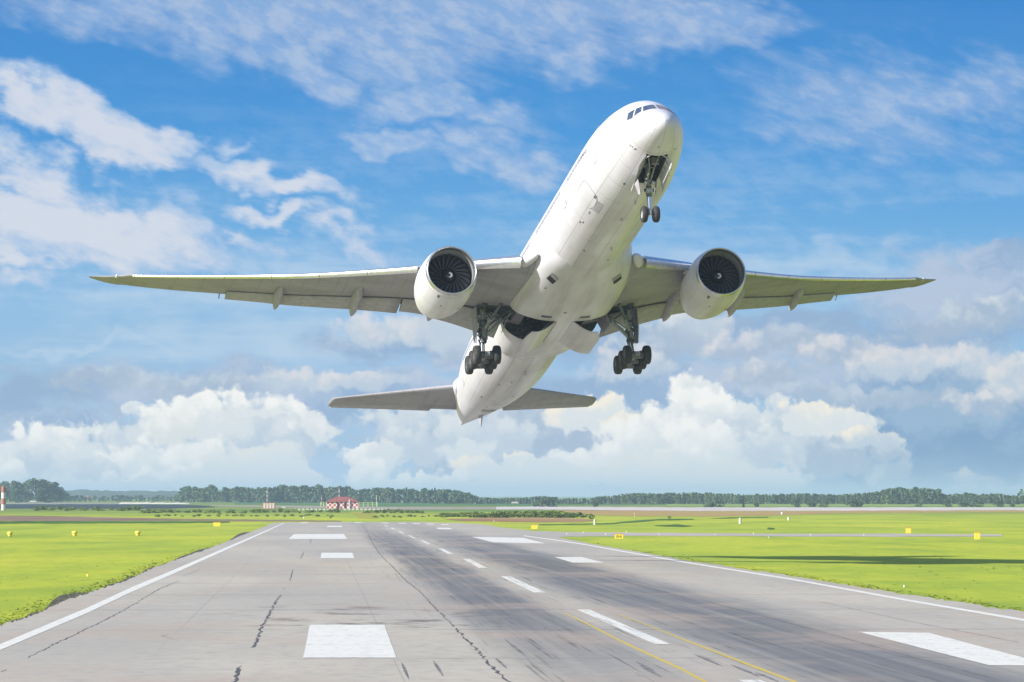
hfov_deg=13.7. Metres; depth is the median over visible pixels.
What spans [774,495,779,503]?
broadleaf tree
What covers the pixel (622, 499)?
birch tree
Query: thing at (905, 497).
broadleaf tree
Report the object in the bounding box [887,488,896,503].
broadleaf tree
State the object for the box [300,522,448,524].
threshold stripes
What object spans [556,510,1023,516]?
dry meadow
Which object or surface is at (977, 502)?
shrub
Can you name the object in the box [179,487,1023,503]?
distant wood
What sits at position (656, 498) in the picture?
broadleaf tree
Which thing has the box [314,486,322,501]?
broadleaf tree
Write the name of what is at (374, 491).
broadleaf tree
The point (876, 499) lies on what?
broadleaf tree
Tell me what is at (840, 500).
birch tree
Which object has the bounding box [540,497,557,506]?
shrub
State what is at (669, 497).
broadleaf tree
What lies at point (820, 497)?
broadleaf tree
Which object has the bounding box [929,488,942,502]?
broadleaf tree
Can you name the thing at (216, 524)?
taxiway sign
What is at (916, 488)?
broadleaf tree
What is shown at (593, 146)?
cabin door
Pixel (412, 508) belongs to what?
perimeter road
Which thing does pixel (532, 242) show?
cabin door
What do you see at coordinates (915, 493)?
birch tree
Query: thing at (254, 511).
bush
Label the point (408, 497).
broadleaf tree
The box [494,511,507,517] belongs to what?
bush
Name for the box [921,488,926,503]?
spruce tree
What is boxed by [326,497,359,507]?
antenna hut
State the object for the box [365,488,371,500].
birch tree
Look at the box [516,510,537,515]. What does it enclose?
bush
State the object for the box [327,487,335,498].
birch tree
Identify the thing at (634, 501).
broadleaf tree
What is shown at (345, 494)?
spruce tree
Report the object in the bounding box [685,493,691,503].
broadleaf tree
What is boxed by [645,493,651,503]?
broadleaf tree
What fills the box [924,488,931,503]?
birch tree
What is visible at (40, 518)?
ploughed strip
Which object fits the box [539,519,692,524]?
rough grass patch
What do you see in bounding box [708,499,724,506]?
shrub
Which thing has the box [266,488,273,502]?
birch tree
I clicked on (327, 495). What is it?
birch tree
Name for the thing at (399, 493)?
birch tree
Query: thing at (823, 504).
shrub
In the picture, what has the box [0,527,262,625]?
soil edge
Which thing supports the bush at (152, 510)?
on the ground at (34, 550)
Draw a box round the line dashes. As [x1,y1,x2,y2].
[385,525,763,681]
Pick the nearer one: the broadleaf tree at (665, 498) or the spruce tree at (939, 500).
the spruce tree at (939, 500)
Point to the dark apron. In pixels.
(91, 506)
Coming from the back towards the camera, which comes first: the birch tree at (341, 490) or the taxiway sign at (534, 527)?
the birch tree at (341, 490)
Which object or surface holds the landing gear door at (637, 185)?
in the airliner
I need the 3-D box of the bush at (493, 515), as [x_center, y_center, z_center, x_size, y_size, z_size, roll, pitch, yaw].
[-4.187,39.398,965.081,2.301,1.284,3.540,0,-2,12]
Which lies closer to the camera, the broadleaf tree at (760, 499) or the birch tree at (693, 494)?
the broadleaf tree at (760, 499)
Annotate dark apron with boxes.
[0,504,211,508]
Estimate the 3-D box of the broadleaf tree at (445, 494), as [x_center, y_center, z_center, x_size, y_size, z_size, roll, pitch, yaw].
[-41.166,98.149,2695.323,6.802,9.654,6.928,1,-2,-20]
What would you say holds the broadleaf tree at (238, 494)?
on the ground at (34, 550)
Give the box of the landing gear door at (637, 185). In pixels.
[635,179,640,194]
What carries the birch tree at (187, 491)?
on the ground at (34, 550)
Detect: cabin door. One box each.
[460,363,463,385]
[531,232,534,249]
[561,180,565,208]
[591,135,596,163]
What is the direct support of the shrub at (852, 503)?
on the ground at (34, 550)
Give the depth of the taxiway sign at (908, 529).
555.80 m
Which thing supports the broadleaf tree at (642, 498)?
on the ground at (34, 550)
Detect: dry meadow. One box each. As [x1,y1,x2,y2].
[351,511,378,518]
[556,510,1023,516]
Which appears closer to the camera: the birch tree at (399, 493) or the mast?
the mast
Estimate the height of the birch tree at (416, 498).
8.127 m
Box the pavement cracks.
[4,523,1015,681]
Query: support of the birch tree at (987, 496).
on the ground at (34, 550)
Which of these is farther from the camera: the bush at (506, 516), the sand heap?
the sand heap
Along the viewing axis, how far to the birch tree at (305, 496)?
2963.97 m
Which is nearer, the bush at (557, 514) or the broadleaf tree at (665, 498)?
the bush at (557, 514)
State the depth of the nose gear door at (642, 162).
276.96 m
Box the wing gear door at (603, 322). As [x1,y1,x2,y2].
[597,314,609,332]
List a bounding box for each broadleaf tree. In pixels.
[0,481,13,501]
[7,480,28,501]
[18,486,33,501]
[23,478,48,502]
[35,479,56,502]
[47,482,63,501]
[57,487,68,501]
[117,495,125,501]
[176,487,187,501]
[201,487,209,501]
[207,485,217,501]
[221,487,230,501]
[233,486,244,502]
[255,488,265,502]
[262,488,273,502]
[279,484,288,501]
[288,485,298,502]
[294,485,310,502]
[309,484,323,502]
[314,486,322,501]
[369,487,380,502]
[404,489,413,502]
[418,488,428,502]
[431,490,442,503]
[442,489,452,503]
[448,490,459,503]
[453,490,462,503]
[463,492,469,503]
[467,494,473,503]
[597,496,605,503]
[612,495,617,503]
[631,493,639,503]
[638,493,645,503]
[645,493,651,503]
[653,494,660,503]
[660,494,666,503]
[666,493,674,503]
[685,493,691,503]
[697,494,702,503]
[737,495,746,503]
[748,495,752,503]
[757,494,764,503]
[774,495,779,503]
[781,494,786,503]
[812,493,819,503]
[817,494,823,503]
[827,494,835,503]
[873,491,880,503]
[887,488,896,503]
[895,487,906,501]
[901,489,911,503]
[912,487,919,503]
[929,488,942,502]
[941,494,947,503]
[960,492,969,501]
[968,493,976,503]
[988,493,996,503]
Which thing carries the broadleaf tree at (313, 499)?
on the ground at (34, 550)
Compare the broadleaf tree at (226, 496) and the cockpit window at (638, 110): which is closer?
the cockpit window at (638, 110)
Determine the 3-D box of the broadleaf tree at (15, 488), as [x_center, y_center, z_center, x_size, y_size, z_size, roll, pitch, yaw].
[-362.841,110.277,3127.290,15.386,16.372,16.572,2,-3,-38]
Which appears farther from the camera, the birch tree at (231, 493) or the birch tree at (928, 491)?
the birch tree at (231, 493)
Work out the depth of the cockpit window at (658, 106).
276.92 m
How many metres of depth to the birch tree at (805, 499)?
2463.37 m
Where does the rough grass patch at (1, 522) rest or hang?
on the ground at (34, 550)
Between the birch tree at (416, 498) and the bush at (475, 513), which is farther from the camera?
the birch tree at (416, 498)
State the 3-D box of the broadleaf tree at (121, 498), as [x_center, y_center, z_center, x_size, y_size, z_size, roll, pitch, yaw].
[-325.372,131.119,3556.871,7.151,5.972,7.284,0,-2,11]
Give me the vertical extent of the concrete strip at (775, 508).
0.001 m
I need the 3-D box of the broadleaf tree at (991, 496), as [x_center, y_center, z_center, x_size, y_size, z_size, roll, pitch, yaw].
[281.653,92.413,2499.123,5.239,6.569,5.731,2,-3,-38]
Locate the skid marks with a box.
[374,539,830,681]
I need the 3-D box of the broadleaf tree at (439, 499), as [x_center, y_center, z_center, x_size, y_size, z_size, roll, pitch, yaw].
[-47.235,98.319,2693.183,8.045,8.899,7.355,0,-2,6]
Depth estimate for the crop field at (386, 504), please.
2387.87 m
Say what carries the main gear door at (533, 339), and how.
in the airliner
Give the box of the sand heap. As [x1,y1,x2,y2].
[119,502,189,503]
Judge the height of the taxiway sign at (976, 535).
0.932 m
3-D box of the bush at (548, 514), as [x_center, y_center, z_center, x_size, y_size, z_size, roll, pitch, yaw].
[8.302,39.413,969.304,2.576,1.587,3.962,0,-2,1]
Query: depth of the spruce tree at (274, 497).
3067.51 m
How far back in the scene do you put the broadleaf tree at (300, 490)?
2988.47 m
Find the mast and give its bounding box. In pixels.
[1,486,5,509]
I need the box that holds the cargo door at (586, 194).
[578,181,596,207]
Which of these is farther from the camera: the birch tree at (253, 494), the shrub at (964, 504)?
the birch tree at (253, 494)
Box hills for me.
[62,489,328,498]
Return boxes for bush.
[119,506,135,510]
[128,506,144,509]
[144,509,159,512]
[249,509,262,512]
[329,508,341,511]
[470,511,482,517]
[488,512,498,517]
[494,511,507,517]
[502,513,516,517]
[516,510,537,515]
[529,512,542,516]
[543,511,552,517]
[552,511,568,517]
[560,512,575,517]
[568,512,588,517]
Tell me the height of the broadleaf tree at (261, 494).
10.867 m
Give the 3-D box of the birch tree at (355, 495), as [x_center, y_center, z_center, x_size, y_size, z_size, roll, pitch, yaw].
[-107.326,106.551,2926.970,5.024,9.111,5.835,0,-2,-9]
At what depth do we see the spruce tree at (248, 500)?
3075.65 m
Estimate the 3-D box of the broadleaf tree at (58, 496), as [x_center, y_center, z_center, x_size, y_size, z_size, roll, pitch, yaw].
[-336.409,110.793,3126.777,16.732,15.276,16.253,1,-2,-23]
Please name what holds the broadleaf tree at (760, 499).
on the ground at (34, 550)
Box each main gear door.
[514,321,556,353]
[559,321,598,353]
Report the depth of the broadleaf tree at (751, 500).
2526.12 m
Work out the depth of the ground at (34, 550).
446.29 m
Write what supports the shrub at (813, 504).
on the ground at (34, 550)
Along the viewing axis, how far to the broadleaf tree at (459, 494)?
2672.93 m
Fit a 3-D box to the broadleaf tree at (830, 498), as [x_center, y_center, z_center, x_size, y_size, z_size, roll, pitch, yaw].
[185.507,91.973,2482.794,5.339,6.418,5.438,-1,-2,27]
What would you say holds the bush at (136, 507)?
on the ground at (34, 550)
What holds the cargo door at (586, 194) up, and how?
in the airliner
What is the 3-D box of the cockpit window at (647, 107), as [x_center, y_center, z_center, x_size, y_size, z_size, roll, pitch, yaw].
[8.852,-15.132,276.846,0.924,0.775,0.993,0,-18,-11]
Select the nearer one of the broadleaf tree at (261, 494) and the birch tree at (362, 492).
the birch tree at (362, 492)
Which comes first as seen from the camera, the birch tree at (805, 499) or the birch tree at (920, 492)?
the birch tree at (805, 499)
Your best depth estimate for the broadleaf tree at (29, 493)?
3174.46 m
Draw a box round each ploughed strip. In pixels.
[0,516,317,520]
[446,518,593,521]
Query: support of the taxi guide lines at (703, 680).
on the runway
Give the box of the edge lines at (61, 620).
[0,523,1023,649]
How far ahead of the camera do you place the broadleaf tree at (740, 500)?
2480.73 m
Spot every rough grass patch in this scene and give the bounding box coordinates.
[0,521,228,523]
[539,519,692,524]
[655,524,689,526]
[726,517,765,517]
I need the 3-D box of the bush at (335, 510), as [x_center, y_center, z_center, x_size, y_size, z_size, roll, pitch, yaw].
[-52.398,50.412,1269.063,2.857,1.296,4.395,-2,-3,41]
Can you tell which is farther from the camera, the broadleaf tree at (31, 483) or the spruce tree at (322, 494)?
the broadleaf tree at (31, 483)
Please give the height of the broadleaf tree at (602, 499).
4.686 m
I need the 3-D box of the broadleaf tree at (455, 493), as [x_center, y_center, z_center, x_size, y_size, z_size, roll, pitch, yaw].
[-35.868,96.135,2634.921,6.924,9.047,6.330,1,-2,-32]
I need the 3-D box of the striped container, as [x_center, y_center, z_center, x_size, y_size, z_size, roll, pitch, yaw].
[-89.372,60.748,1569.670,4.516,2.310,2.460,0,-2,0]
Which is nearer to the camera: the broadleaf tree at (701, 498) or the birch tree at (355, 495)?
the broadleaf tree at (701, 498)
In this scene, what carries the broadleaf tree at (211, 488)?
on the ground at (34, 550)
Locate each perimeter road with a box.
[0,503,118,503]
[210,505,495,509]
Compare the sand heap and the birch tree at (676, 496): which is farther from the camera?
the sand heap
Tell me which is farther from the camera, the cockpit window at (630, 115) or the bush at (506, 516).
the bush at (506, 516)
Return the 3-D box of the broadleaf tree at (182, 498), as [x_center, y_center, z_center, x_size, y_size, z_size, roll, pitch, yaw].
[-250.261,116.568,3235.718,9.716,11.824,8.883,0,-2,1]
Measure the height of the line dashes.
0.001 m
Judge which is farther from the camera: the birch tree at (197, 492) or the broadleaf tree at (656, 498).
the birch tree at (197, 492)
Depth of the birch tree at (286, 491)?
3060.56 m
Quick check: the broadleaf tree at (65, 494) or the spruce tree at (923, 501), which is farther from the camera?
the broadleaf tree at (65, 494)
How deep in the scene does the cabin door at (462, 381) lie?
328.69 m
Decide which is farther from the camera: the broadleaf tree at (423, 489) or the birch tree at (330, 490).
the birch tree at (330, 490)
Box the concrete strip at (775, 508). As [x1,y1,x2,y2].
[496,506,1023,510]
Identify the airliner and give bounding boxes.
[89,101,935,425]
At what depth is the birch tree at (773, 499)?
2472.83 m
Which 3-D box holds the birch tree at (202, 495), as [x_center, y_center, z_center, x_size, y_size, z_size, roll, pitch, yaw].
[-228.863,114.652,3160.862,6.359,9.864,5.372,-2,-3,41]
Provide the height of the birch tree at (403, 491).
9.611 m
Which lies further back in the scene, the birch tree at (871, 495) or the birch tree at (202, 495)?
the birch tree at (202, 495)
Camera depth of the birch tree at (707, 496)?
2490.07 m
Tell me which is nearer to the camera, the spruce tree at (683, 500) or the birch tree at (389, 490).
the spruce tree at (683, 500)
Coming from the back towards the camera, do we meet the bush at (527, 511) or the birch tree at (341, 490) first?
the birch tree at (341, 490)
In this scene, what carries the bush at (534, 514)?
on the ground at (34, 550)
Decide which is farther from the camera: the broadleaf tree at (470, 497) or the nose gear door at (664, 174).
the broadleaf tree at (470, 497)
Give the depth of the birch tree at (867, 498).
2465.22 m
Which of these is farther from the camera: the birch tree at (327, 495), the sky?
the sky
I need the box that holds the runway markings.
[289,526,1023,664]
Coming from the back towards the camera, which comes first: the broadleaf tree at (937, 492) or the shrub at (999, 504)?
the broadleaf tree at (937, 492)
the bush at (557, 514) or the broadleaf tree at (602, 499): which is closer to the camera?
the bush at (557, 514)
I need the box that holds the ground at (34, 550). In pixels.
[0,496,1023,624]
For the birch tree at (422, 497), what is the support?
on the ground at (34, 550)
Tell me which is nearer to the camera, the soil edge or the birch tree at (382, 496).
the soil edge
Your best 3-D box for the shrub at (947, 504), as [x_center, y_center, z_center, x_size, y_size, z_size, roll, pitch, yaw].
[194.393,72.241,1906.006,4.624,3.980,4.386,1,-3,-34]
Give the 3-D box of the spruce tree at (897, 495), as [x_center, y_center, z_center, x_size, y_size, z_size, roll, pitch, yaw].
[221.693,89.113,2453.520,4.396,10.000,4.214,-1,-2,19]
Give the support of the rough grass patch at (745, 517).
on the ground at (34, 550)
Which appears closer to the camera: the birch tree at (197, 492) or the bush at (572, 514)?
the bush at (572, 514)
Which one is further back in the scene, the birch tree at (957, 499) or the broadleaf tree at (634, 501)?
the broadleaf tree at (634, 501)
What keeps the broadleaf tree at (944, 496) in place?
on the ground at (34, 550)
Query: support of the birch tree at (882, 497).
on the ground at (34, 550)
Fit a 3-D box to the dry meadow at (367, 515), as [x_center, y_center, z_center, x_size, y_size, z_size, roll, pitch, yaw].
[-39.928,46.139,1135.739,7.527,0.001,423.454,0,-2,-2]
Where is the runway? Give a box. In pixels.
[0,522,1023,681]
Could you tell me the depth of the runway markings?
145.56 m
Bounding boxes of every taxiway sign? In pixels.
[213,522,220,526]
[531,525,537,529]
[615,534,622,538]
[905,527,910,533]
[974,532,979,539]
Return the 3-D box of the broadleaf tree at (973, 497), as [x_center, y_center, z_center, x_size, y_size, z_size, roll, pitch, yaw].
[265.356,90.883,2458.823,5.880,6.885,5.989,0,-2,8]
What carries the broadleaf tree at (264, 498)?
on the ground at (34, 550)
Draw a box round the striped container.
[263,503,274,508]
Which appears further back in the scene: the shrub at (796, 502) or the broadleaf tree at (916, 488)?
the broadleaf tree at (916, 488)
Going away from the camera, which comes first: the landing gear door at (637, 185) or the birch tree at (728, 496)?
the landing gear door at (637, 185)
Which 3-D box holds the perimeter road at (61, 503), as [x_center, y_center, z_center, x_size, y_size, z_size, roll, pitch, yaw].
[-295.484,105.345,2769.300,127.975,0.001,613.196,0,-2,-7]
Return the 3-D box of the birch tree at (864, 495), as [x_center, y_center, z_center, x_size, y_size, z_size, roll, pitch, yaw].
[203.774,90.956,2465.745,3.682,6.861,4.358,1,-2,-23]
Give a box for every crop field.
[235,501,666,505]
[667,503,1023,506]
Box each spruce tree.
[246,487,252,502]
[272,487,276,502]
[276,486,280,502]
[319,485,325,502]
[344,486,348,496]
[390,488,396,502]
[681,492,686,503]
[894,487,901,503]
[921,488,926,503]
[931,489,936,503]
[937,491,941,503]
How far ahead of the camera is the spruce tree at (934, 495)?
2475.29 m
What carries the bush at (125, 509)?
on the ground at (34, 550)
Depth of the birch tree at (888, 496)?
2454.91 m
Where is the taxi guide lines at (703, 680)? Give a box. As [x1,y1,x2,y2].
[564,613,796,681]
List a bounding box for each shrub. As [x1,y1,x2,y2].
[531,499,545,506]
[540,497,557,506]
[592,500,598,506]
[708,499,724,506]
[791,499,800,506]
[807,501,815,506]
[818,501,827,506]
[846,499,859,506]
[942,499,951,506]
[957,501,968,506]
[968,500,984,506]
[993,500,1003,506]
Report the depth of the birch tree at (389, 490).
2871.01 m
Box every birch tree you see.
[184,486,191,501]
[192,486,197,501]
[194,488,200,500]
[199,489,206,500]
[212,487,220,500]
[229,488,235,500]
[240,487,246,500]
[250,489,256,500]
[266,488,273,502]
[278,486,283,500]
[284,486,289,502]
[303,487,310,502]
[325,486,330,500]
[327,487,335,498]
[336,486,343,496]
[353,490,358,500]
[360,489,364,501]
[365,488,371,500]
[378,488,386,502]
[385,488,391,501]
[397,489,402,501]
[401,489,405,501]
[414,491,419,502]
[419,491,424,501]
[425,490,432,501]
[620,494,624,503]
[674,494,679,502]
[690,492,695,502]
[704,492,709,502]
[725,493,729,503]
[771,494,775,503]
[804,493,808,503]
[838,495,842,503]
[856,493,860,500]
[861,492,866,503]
[865,494,870,503]
[868,492,874,503]
[879,489,884,502]
[884,488,891,502]
[910,490,917,503]
[917,489,922,502]
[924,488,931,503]
[955,494,960,502]
[983,494,988,502]
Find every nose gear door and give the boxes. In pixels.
[631,155,650,190]
[659,155,671,191]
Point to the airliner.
(573, 273)
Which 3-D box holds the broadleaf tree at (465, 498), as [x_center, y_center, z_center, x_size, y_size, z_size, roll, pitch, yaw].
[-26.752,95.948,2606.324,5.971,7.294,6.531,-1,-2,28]
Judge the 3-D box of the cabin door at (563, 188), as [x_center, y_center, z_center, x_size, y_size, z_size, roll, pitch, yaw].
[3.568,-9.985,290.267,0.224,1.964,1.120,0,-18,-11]
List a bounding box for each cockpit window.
[627,109,634,120]
[634,107,641,115]
[643,105,655,110]
[655,105,670,111]
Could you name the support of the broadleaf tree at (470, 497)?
on the ground at (34, 550)
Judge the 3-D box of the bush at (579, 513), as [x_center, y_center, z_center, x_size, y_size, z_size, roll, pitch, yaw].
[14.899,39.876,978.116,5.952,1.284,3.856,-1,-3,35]
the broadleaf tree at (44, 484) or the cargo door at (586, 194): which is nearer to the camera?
the cargo door at (586, 194)
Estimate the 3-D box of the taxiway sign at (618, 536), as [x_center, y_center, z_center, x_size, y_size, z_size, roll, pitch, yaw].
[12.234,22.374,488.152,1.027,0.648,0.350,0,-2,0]
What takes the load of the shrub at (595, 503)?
on the ground at (34, 550)
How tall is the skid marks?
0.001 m
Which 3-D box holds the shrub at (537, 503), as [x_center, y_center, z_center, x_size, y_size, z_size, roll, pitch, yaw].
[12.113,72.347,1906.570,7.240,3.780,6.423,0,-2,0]
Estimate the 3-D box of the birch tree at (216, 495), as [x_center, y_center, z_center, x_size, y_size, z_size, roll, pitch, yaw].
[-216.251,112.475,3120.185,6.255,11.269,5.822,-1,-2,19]
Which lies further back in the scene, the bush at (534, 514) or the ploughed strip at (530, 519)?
the bush at (534, 514)
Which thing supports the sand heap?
on the ground at (34, 550)
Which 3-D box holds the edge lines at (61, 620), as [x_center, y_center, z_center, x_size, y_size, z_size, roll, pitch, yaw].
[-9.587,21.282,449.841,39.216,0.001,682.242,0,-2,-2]
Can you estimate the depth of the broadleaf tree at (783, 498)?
2516.36 m
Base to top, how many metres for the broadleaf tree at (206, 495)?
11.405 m
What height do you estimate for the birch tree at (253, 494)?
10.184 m
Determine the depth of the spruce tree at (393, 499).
2834.69 m
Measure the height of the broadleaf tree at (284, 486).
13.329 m
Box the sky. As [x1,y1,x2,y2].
[0,0,1023,495]
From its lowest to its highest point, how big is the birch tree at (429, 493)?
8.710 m
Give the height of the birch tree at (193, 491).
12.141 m
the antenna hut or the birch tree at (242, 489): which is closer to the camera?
the antenna hut
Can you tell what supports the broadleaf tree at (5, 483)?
on the ground at (34, 550)
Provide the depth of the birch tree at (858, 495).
2461.37 m
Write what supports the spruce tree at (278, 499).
on the ground at (34, 550)
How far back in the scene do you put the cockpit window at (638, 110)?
276.92 m
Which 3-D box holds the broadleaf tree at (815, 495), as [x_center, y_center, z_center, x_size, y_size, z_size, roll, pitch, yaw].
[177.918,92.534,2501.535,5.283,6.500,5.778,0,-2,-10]
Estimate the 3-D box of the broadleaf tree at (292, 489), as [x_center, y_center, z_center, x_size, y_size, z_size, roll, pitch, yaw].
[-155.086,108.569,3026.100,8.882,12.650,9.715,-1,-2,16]
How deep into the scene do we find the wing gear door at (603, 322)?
308.48 m
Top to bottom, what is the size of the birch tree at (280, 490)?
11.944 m
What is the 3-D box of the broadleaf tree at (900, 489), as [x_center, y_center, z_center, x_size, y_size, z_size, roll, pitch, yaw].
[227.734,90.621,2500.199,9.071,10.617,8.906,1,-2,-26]
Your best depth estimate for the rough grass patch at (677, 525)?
707.70 m
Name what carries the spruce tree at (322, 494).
on the ground at (34, 550)
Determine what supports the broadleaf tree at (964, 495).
on the ground at (34, 550)
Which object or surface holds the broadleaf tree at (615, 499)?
on the ground at (34, 550)

